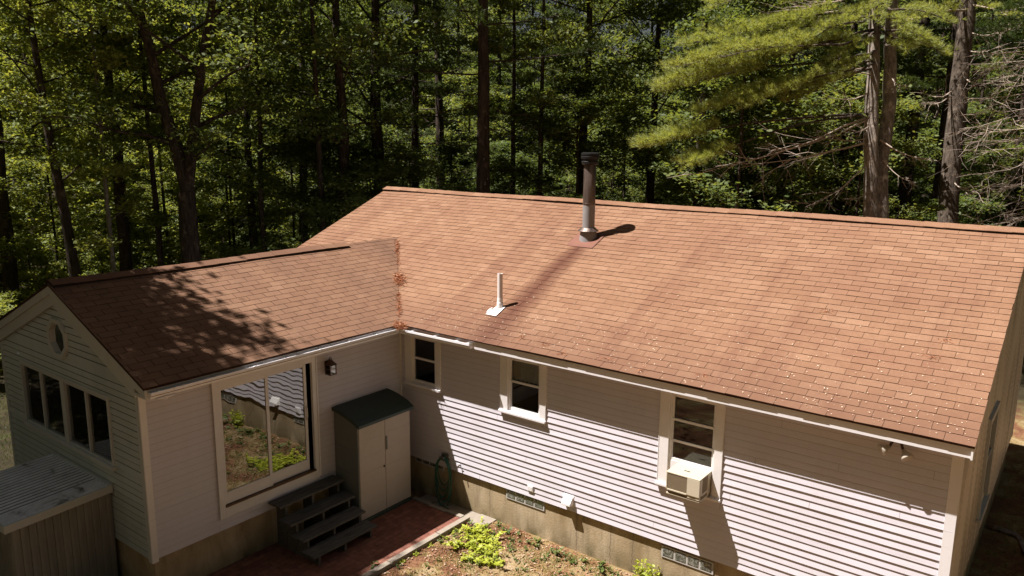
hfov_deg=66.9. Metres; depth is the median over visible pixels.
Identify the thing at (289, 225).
young tree
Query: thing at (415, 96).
pine tree
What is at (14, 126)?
young tree
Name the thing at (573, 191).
young tree
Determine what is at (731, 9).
tall tree
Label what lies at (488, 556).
fern weed
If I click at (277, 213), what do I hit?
slender tree
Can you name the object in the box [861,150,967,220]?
young tree
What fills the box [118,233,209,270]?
shrub
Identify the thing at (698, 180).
young tree
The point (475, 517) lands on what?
pavement
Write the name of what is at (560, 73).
slender tree
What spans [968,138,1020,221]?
young tree
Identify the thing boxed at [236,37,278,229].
slender tree
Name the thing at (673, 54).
tall tree
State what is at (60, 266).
shrub
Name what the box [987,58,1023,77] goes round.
young tree
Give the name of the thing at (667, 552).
basement window
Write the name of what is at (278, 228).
shrub
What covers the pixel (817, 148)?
tall tree
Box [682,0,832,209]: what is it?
young tree
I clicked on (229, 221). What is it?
young tree
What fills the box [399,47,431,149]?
slender tree
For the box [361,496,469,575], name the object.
kerb
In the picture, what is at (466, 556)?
fern weed
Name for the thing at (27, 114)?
young tree
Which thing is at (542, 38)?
slender tree
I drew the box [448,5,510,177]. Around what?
slender tree
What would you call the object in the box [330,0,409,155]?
slender tree
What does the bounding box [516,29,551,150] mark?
slender tree
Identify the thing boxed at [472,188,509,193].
young tree
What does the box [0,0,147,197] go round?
tall tree
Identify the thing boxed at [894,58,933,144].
slender tree
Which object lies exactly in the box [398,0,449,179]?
slender tree
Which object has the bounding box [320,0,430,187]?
tall tree
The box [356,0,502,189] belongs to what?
pine tree
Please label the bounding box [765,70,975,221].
young tree
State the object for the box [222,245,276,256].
shrub
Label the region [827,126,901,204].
young tree
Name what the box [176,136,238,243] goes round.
young tree
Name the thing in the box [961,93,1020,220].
young tree
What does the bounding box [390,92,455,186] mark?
young tree
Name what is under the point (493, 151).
young tree
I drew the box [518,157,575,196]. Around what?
young tree
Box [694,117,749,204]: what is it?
young tree
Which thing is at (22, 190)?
young tree
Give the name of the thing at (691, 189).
young tree
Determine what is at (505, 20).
tall tree
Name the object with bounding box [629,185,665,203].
young tree
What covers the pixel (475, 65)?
young tree
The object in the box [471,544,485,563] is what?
fern weed
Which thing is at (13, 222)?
young tree
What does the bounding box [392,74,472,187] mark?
young tree
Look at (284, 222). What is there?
shrub
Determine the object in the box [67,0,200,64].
tall tree
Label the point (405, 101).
tall tree
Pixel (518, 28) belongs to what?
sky
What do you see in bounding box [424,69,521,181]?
young tree
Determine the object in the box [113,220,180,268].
shrub
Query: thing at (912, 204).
young tree
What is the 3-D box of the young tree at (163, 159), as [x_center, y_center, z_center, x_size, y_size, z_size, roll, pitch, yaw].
[-14.402,-4.492,31.355,6.281,11.126,7.588,-2,11,-13]
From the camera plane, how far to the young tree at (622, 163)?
54.42 m
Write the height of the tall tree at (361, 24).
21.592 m
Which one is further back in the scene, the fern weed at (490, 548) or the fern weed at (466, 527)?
the fern weed at (466, 527)
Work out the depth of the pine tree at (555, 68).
65.00 m
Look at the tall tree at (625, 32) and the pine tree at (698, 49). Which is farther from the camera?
the tall tree at (625, 32)
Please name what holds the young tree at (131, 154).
on the ground at (1014, 483)
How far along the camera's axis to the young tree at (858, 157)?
33.95 m
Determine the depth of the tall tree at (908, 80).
66.95 m
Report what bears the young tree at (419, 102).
on the ground at (1014, 483)
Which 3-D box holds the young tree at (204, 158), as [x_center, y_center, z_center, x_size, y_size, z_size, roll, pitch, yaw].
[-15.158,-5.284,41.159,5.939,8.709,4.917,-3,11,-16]
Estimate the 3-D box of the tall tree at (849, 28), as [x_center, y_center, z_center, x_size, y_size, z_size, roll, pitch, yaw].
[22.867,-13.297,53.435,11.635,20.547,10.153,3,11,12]
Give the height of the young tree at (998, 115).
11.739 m
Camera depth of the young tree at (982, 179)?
38.95 m
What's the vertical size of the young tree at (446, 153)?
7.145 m
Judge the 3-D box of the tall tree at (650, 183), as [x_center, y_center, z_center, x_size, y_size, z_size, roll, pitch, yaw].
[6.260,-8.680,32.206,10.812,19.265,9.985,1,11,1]
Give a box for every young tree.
[0,48,52,208]
[0,53,42,231]
[0,103,44,232]
[0,119,134,299]
[0,124,42,277]
[0,179,32,272]
[0,180,42,299]
[3,126,28,222]
[4,129,94,269]
[5,104,136,284]
[17,45,76,195]
[27,161,112,270]
[29,153,156,272]
[52,146,153,260]
[58,37,239,265]
[75,111,175,247]
[75,156,177,268]
[80,10,229,221]
[111,140,198,260]
[130,137,203,247]
[131,70,315,255]
[131,167,237,264]
[147,143,210,251]
[158,99,270,258]
[168,110,259,245]
[171,28,257,211]
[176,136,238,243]
[190,13,327,214]
[197,152,239,239]
[221,94,327,243]
[226,108,337,244]
[226,121,353,252]
[228,15,360,173]
[256,163,316,233]
[265,136,336,243]
[284,150,334,238]
[285,87,395,216]
[289,124,401,223]
[293,157,417,219]
[312,138,415,222]
[324,111,428,221]
[325,110,394,202]
[363,140,471,201]
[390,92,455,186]
[391,50,476,189]
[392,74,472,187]
[393,98,444,157]
[406,136,500,191]
[419,130,475,189]
[423,142,476,190]
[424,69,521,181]
[431,141,509,193]
[443,54,536,147]
[445,72,560,193]
[463,138,543,195]
[466,138,527,186]
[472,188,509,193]
[481,68,678,199]
[496,149,571,196]
[501,82,595,195]
[515,175,560,196]
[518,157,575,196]
[522,152,572,196]
[532,141,575,196]
[545,89,693,205]
[550,158,634,195]
[557,78,681,204]
[563,155,628,194]
[565,190,638,202]
[567,153,610,191]
[574,106,669,199]
[592,77,706,201]
[602,126,701,205]
[608,12,866,211]
[610,87,690,194]
[620,97,710,203]
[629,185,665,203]
[637,84,738,202]
[645,156,733,206]
[660,99,817,210]
[662,75,842,210]
[670,156,731,206]
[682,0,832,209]
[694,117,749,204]
[717,132,775,209]
[717,172,775,209]
[724,65,851,198]
[742,70,923,216]
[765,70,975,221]
[765,109,922,215]
[768,142,851,211]
[770,193,831,213]
[794,134,935,218]
[794,166,855,211]
[809,142,921,218]
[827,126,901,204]
[831,98,936,211]
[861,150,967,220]
[890,147,961,218]
[894,70,985,195]
[895,118,929,201]
[896,192,1007,223]
[910,117,1008,217]
[916,103,1014,223]
[923,73,1017,201]
[929,173,1003,223]
[930,120,1023,226]
[958,176,1023,225]
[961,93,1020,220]
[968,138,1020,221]
[972,88,1021,203]
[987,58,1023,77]
[1003,80,1022,134]
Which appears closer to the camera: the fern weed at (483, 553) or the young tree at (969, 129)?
the fern weed at (483, 553)
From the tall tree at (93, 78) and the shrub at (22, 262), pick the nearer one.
the shrub at (22, 262)
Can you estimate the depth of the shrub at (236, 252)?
24.69 m
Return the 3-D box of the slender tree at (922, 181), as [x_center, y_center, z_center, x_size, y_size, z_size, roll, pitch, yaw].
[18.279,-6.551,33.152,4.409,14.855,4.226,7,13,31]
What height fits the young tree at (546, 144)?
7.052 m
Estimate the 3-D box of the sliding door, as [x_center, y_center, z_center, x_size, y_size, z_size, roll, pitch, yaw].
[-3.910,2.330,12.478,0.115,2.235,1.940,9,14,36]
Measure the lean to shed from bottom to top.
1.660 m
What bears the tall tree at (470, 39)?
on the ground at (1014, 483)
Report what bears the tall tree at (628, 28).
on the ground at (1014, 483)
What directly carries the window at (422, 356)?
in the house
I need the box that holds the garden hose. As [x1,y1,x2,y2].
[432,453,451,508]
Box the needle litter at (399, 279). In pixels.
[390,237,952,379]
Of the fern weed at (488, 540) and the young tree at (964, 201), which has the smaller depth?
the fern weed at (488, 540)
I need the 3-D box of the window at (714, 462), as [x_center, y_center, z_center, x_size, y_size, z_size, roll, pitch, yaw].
[2.745,2.199,11.412,1.010,1.518,0.675,9,14,36]
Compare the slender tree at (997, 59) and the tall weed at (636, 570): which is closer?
the tall weed at (636, 570)
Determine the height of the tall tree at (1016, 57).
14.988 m
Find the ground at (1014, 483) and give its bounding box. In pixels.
[0,157,1023,575]
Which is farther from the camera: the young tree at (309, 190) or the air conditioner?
the young tree at (309, 190)
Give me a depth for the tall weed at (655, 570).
11.80 m
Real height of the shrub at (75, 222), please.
3.948 m
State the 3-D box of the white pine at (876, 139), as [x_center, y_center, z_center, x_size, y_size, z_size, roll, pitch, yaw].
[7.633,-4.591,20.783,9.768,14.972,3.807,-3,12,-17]
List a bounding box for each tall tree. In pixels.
[0,0,77,231]
[0,0,138,312]
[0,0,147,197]
[1,0,238,270]
[3,0,173,236]
[4,0,88,212]
[6,7,62,214]
[62,0,166,136]
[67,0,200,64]
[84,0,201,85]
[103,0,369,248]
[135,0,220,90]
[165,0,289,117]
[216,0,467,217]
[217,0,474,190]
[262,0,411,113]
[298,0,410,160]
[307,0,472,160]
[308,1,410,185]
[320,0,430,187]
[355,1,408,114]
[383,0,540,185]
[401,0,492,79]
[424,0,512,79]
[429,0,537,141]
[439,0,675,197]
[466,0,597,128]
[470,7,551,140]
[490,36,544,150]
[508,0,610,170]
[535,0,650,114]
[547,0,742,203]
[557,55,610,125]
[566,0,852,206]
[591,0,676,148]
[603,0,708,78]
[621,40,674,96]
[630,0,721,67]
[632,2,736,142]
[648,0,728,198]
[685,0,930,210]
[699,1,766,191]
[710,0,837,123]
[713,1,806,112]
[722,0,829,171]
[741,0,991,215]
[799,0,914,199]
[812,2,911,136]
[858,0,1021,196]
[880,35,943,133]
[901,0,1023,178]
[968,31,1023,225]
[969,9,1023,151]
[979,17,1023,105]
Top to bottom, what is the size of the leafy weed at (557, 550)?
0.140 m
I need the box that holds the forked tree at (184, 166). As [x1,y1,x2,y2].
[10,0,327,263]
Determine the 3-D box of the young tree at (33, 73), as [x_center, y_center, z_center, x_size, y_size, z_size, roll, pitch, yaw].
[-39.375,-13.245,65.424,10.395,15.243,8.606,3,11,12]
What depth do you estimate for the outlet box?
13.14 m
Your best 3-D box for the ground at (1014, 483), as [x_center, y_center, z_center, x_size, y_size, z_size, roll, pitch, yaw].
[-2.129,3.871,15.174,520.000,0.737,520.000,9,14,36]
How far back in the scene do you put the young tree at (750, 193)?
32.65 m
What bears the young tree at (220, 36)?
on the ground at (1014, 483)
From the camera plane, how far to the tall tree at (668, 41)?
58.82 m
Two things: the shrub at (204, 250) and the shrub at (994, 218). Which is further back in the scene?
the shrub at (994, 218)
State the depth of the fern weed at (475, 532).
13.31 m
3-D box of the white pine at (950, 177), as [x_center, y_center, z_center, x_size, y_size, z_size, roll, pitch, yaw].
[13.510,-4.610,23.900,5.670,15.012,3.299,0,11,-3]
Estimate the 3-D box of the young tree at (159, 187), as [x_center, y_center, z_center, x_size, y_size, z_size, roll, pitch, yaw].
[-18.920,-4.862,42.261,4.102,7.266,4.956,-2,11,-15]
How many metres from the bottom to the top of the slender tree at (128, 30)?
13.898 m
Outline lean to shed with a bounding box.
[0,452,117,575]
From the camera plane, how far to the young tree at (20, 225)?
25.46 m
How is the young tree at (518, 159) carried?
on the ground at (1014, 483)
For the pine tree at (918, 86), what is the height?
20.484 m
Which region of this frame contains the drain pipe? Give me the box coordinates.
[985,523,1023,554]
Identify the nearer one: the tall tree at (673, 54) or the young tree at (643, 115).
the young tree at (643, 115)
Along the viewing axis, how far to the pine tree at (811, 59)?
57.82 m
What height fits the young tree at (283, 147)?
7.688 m
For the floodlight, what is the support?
attached to the house
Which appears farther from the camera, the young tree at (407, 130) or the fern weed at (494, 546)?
the young tree at (407, 130)
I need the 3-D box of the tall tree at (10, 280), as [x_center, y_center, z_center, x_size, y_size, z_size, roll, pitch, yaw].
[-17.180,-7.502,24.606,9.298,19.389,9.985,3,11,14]
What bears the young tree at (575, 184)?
on the ground at (1014, 483)
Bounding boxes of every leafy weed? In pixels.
[552,547,562,553]
[598,561,603,571]
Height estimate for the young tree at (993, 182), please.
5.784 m
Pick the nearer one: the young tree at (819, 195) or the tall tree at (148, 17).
the young tree at (819, 195)
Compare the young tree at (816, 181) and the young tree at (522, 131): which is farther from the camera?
the young tree at (522, 131)
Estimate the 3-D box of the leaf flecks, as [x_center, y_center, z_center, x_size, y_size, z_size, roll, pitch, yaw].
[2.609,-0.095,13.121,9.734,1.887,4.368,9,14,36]
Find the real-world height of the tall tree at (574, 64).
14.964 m
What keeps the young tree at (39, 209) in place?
on the ground at (1014, 483)
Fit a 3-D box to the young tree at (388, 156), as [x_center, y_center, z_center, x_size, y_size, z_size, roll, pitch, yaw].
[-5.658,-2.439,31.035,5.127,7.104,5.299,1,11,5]
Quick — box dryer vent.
[561,493,573,506]
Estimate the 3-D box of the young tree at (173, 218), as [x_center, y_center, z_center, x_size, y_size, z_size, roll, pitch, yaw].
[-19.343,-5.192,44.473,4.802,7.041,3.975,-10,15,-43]
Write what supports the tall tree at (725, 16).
on the ground at (1014, 483)
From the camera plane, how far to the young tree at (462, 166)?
44.84 m
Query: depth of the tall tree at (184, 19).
77.32 m
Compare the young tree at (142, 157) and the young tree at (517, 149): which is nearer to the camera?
the young tree at (142, 157)
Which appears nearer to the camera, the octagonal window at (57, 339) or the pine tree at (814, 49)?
the octagonal window at (57, 339)
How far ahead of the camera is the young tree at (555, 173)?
46.27 m
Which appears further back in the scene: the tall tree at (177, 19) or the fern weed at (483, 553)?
the tall tree at (177, 19)
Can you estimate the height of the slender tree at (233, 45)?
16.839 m
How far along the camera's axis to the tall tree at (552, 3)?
81.50 m
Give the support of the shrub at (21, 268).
on the ground at (1014, 483)
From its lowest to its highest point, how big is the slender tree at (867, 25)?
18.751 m
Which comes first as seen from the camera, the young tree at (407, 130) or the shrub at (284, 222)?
the shrub at (284, 222)
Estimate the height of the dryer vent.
0.185 m
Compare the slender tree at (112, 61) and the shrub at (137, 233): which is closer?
the slender tree at (112, 61)
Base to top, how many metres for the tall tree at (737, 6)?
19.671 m
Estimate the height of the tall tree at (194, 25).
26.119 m
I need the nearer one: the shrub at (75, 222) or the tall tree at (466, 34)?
the shrub at (75, 222)
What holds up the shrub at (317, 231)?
on the ground at (1014, 483)
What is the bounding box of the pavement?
[420,494,495,524]
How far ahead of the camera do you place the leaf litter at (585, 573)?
12.48 m
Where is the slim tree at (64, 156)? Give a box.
[0,0,203,276]
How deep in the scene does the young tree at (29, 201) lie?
30.14 m
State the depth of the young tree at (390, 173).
25.03 m
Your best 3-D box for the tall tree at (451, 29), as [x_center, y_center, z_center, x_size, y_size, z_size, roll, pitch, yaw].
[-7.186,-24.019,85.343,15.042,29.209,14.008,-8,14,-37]
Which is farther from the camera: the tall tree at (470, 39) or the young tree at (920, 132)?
the tall tree at (470, 39)
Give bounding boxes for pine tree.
[64,4,135,135]
[160,0,218,212]
[224,0,392,242]
[341,0,499,187]
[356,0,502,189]
[358,0,613,192]
[443,0,548,145]
[503,26,523,146]
[520,0,583,183]
[662,0,745,203]
[748,28,835,185]
[797,17,860,182]
[817,0,1023,219]
[854,0,1023,221]
[904,17,1023,226]
[968,0,1023,201]
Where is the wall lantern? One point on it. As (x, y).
(329, 363)
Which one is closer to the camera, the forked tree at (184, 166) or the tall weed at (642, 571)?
the tall weed at (642, 571)
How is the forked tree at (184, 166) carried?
on the ground at (1014, 483)
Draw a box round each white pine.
[626,0,988,218]
[891,0,1023,223]
[938,0,1023,226]
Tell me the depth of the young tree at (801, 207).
24.76 m
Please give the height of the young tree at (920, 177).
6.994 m
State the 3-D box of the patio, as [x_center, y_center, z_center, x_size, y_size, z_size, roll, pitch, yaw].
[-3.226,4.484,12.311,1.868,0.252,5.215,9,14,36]
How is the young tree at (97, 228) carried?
on the ground at (1014, 483)
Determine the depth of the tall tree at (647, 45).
73.58 m
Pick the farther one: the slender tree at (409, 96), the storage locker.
the slender tree at (409, 96)
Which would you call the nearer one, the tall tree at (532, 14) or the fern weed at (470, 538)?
the fern weed at (470, 538)
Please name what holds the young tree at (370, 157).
on the ground at (1014, 483)
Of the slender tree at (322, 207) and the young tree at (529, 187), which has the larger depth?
the young tree at (529, 187)
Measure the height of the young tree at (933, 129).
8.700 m
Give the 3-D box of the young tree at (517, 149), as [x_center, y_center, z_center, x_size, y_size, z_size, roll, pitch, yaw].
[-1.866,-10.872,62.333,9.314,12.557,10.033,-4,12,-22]
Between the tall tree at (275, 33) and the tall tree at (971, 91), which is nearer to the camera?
the tall tree at (275, 33)
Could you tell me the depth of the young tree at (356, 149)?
27.70 m
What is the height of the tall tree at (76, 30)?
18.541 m
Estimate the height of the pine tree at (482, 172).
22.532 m
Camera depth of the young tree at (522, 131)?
62.50 m
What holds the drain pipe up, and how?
on the ground at (1014, 483)
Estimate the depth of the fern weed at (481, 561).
12.36 m
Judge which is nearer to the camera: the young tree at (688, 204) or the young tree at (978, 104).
the young tree at (688, 204)
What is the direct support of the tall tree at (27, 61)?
on the ground at (1014, 483)
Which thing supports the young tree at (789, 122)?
on the ground at (1014, 483)
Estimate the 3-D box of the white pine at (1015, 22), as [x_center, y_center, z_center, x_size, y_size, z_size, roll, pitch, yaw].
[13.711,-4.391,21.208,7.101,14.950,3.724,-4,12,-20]
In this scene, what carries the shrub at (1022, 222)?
on the ground at (1014, 483)
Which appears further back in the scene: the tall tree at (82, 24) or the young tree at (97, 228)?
the tall tree at (82, 24)
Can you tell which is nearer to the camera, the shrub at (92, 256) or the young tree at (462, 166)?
the shrub at (92, 256)
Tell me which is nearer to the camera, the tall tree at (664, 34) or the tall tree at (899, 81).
the tall tree at (899, 81)
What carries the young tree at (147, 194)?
on the ground at (1014, 483)
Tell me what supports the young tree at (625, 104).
on the ground at (1014, 483)
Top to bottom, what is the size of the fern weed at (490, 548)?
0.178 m
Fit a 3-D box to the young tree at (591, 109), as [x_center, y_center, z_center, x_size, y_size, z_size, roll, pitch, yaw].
[2.060,-2.863,27.228,6.584,9.654,5.450,-4,12,-22]
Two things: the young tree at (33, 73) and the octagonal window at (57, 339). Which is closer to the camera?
the octagonal window at (57, 339)
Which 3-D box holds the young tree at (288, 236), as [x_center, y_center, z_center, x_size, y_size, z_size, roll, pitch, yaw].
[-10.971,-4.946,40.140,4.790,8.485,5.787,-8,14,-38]
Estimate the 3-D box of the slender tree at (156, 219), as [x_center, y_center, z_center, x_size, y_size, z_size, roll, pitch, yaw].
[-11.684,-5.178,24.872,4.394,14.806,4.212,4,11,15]
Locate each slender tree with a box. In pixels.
[0,0,175,271]
[3,44,27,208]
[67,0,215,265]
[114,26,151,181]
[188,0,324,251]
[210,2,260,169]
[235,0,383,231]
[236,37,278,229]
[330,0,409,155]
[356,17,406,147]
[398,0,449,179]
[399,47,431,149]
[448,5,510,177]
[453,0,576,194]
[463,0,596,195]
[511,0,568,169]
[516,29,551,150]
[524,57,574,182]
[550,60,574,190]
[825,14,866,125]
[859,12,927,99]
[894,0,1004,220]
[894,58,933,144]
[933,0,1023,191]
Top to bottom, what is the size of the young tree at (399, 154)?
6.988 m
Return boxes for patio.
[207,499,459,575]
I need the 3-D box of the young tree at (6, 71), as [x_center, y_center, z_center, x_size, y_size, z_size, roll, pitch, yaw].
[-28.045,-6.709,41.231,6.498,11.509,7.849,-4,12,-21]
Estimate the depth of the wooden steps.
12.78 m
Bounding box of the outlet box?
[527,485,533,491]
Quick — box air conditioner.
[666,459,711,502]
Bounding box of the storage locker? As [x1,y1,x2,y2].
[331,388,413,520]
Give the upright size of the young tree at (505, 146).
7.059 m
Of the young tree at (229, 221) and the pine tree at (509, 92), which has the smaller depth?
the young tree at (229, 221)
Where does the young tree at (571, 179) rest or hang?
on the ground at (1014, 483)
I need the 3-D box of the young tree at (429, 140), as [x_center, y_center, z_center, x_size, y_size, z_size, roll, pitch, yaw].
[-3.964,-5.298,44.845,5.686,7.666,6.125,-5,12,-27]
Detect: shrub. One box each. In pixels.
[0,243,48,288]
[0,294,16,360]
[1,289,35,307]
[16,233,64,268]
[17,257,89,301]
[18,222,41,241]
[33,202,102,257]
[81,247,135,275]
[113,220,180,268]
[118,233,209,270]
[149,243,228,263]
[201,241,266,258]
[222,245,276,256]
[227,225,283,251]
[245,207,298,247]
[253,239,301,250]
[284,231,319,242]
[308,221,334,237]
[964,211,1022,224]
[1019,219,1023,227]
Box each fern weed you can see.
[441,528,466,548]
[452,537,475,547]
[460,547,480,560]
[461,524,482,532]
[461,528,478,537]
[463,529,485,544]
[470,523,488,535]
[470,542,491,554]
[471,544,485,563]
[472,526,488,538]
[474,516,486,528]
[475,557,490,563]
[476,535,496,542]
[479,530,506,545]
[481,536,502,550]
[482,546,494,560]
[483,545,504,559]
[485,557,505,566]
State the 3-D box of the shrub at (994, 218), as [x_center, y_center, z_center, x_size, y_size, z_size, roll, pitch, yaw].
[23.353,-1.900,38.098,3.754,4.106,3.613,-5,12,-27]
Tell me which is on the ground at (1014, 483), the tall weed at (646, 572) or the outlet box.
the tall weed at (646, 572)
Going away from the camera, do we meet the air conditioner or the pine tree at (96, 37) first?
the air conditioner
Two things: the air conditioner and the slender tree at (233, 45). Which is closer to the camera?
the air conditioner
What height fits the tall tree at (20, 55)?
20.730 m
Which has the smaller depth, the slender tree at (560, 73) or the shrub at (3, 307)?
the shrub at (3, 307)
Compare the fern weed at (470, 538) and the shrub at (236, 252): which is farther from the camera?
the shrub at (236, 252)
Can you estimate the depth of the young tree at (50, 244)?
26.39 m
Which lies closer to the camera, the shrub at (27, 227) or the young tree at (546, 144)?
the shrub at (27, 227)
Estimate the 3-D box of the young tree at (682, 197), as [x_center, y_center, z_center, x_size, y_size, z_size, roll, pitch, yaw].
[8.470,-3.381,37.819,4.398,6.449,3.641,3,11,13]
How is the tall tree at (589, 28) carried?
on the ground at (1014, 483)
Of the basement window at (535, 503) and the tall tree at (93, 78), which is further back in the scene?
the tall tree at (93, 78)
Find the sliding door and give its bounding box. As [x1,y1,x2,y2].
[211,355,321,520]
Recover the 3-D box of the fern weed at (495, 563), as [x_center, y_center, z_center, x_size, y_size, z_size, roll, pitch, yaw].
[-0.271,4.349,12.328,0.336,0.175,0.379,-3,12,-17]
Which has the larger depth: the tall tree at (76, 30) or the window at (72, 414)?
the tall tree at (76, 30)
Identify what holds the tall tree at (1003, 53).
on the ground at (1014, 483)
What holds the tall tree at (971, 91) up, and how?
on the ground at (1014, 483)
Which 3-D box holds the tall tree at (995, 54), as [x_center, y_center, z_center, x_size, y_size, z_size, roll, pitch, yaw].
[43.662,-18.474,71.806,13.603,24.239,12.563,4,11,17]
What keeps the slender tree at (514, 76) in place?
on the ground at (1014, 483)
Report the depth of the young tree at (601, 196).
26.27 m
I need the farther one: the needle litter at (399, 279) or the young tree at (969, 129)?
the young tree at (969, 129)
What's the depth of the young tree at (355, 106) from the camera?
39.59 m
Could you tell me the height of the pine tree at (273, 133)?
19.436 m
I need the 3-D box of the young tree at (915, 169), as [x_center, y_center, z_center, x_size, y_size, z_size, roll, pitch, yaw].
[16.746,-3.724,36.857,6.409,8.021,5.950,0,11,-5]
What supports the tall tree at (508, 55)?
on the ground at (1014, 483)
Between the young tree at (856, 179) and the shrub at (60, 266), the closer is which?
the shrub at (60, 266)
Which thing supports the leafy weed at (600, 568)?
on the ground at (1014, 483)
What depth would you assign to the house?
12.11 m
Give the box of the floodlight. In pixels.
[877,441,913,461]
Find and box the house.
[0,152,1023,575]
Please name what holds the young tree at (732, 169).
on the ground at (1014, 483)
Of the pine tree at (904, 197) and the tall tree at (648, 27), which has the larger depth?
the tall tree at (648, 27)
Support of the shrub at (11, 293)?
on the ground at (1014, 483)
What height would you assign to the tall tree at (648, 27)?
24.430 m
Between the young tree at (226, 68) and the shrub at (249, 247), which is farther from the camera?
the young tree at (226, 68)
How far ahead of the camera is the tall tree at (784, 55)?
50.98 m
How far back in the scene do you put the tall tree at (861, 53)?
60.45 m
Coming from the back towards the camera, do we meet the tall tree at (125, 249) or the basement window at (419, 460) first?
the tall tree at (125, 249)
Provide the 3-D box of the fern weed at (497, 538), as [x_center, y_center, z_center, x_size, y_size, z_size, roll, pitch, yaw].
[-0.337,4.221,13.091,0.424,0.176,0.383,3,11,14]
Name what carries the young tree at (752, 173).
on the ground at (1014, 483)
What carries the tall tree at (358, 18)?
on the ground at (1014, 483)
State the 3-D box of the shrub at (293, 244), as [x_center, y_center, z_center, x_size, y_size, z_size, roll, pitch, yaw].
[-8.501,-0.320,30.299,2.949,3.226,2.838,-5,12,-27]
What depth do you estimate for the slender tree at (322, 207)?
24.53 m
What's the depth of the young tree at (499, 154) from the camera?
40.46 m
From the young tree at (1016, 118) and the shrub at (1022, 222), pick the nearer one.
the shrub at (1022, 222)
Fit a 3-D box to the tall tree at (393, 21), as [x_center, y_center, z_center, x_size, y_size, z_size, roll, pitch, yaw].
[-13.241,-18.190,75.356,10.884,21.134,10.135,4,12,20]
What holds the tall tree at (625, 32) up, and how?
on the ground at (1014, 483)
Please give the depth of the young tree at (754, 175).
30.23 m
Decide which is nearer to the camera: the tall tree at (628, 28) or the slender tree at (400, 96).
the slender tree at (400, 96)
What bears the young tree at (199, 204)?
on the ground at (1014, 483)
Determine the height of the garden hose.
1.055 m
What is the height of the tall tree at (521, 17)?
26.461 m
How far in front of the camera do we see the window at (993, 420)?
11.76 m
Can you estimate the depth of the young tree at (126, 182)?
40.05 m
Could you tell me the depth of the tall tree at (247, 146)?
28.81 m
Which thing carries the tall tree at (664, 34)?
on the ground at (1014, 483)
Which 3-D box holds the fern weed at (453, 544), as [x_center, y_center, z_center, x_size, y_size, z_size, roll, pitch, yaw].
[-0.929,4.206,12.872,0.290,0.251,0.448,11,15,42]
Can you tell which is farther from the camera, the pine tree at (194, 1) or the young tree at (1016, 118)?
the pine tree at (194, 1)
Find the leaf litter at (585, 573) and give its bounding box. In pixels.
[382,522,629,575]
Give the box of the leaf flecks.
[424,212,1000,439]
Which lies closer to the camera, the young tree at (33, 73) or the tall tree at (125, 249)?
the tall tree at (125, 249)
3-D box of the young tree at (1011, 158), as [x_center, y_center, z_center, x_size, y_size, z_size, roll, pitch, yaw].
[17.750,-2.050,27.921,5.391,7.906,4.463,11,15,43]
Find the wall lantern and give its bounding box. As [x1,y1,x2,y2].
[324,357,336,375]
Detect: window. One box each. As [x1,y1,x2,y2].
[19,359,116,471]
[46,317,68,359]
[404,334,441,392]
[415,457,443,470]
[498,355,546,423]
[506,489,544,510]
[655,390,726,502]
[661,545,713,574]
[975,400,1000,523]
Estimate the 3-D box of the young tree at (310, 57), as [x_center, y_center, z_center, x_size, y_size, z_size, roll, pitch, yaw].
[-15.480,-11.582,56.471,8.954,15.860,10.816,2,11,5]
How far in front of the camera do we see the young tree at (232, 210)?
30.84 m
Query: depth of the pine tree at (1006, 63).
44.39 m
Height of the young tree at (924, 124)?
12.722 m
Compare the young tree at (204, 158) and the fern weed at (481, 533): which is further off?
the young tree at (204, 158)
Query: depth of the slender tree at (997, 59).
42.12 m
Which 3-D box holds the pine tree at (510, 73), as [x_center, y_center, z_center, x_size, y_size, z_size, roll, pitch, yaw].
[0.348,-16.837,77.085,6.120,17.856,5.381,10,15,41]
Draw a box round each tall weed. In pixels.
[632,560,639,575]
[636,559,650,575]
[641,563,654,575]
[646,565,660,575]
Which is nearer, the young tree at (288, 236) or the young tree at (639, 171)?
the young tree at (288, 236)
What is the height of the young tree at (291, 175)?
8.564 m
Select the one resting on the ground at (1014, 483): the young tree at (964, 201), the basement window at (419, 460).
the young tree at (964, 201)
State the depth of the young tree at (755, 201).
30.50 m
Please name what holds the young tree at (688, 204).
on the ground at (1014, 483)
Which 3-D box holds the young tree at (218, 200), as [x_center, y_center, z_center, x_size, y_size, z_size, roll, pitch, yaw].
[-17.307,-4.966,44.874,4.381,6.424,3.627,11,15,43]
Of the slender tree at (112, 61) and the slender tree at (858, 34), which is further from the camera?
the slender tree at (858, 34)
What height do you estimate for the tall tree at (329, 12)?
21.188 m
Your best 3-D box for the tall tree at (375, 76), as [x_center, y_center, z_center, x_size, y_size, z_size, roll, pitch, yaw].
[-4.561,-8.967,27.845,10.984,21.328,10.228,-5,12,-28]
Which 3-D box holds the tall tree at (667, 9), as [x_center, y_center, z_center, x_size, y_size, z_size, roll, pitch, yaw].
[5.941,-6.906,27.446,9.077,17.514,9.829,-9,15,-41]
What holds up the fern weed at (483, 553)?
on the ground at (1014, 483)
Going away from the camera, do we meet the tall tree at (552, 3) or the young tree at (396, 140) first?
the young tree at (396, 140)
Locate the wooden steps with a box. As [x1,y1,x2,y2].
[268,475,376,564]
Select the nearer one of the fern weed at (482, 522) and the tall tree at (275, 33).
the fern weed at (482, 522)
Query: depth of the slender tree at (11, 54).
57.97 m
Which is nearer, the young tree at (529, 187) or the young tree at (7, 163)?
the young tree at (7, 163)
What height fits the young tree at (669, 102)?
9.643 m
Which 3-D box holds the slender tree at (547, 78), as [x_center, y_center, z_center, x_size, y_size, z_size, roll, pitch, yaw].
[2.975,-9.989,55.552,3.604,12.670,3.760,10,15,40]
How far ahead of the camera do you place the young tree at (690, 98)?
45.79 m
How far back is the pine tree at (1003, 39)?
28.92 m
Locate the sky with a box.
[9,0,1023,154]

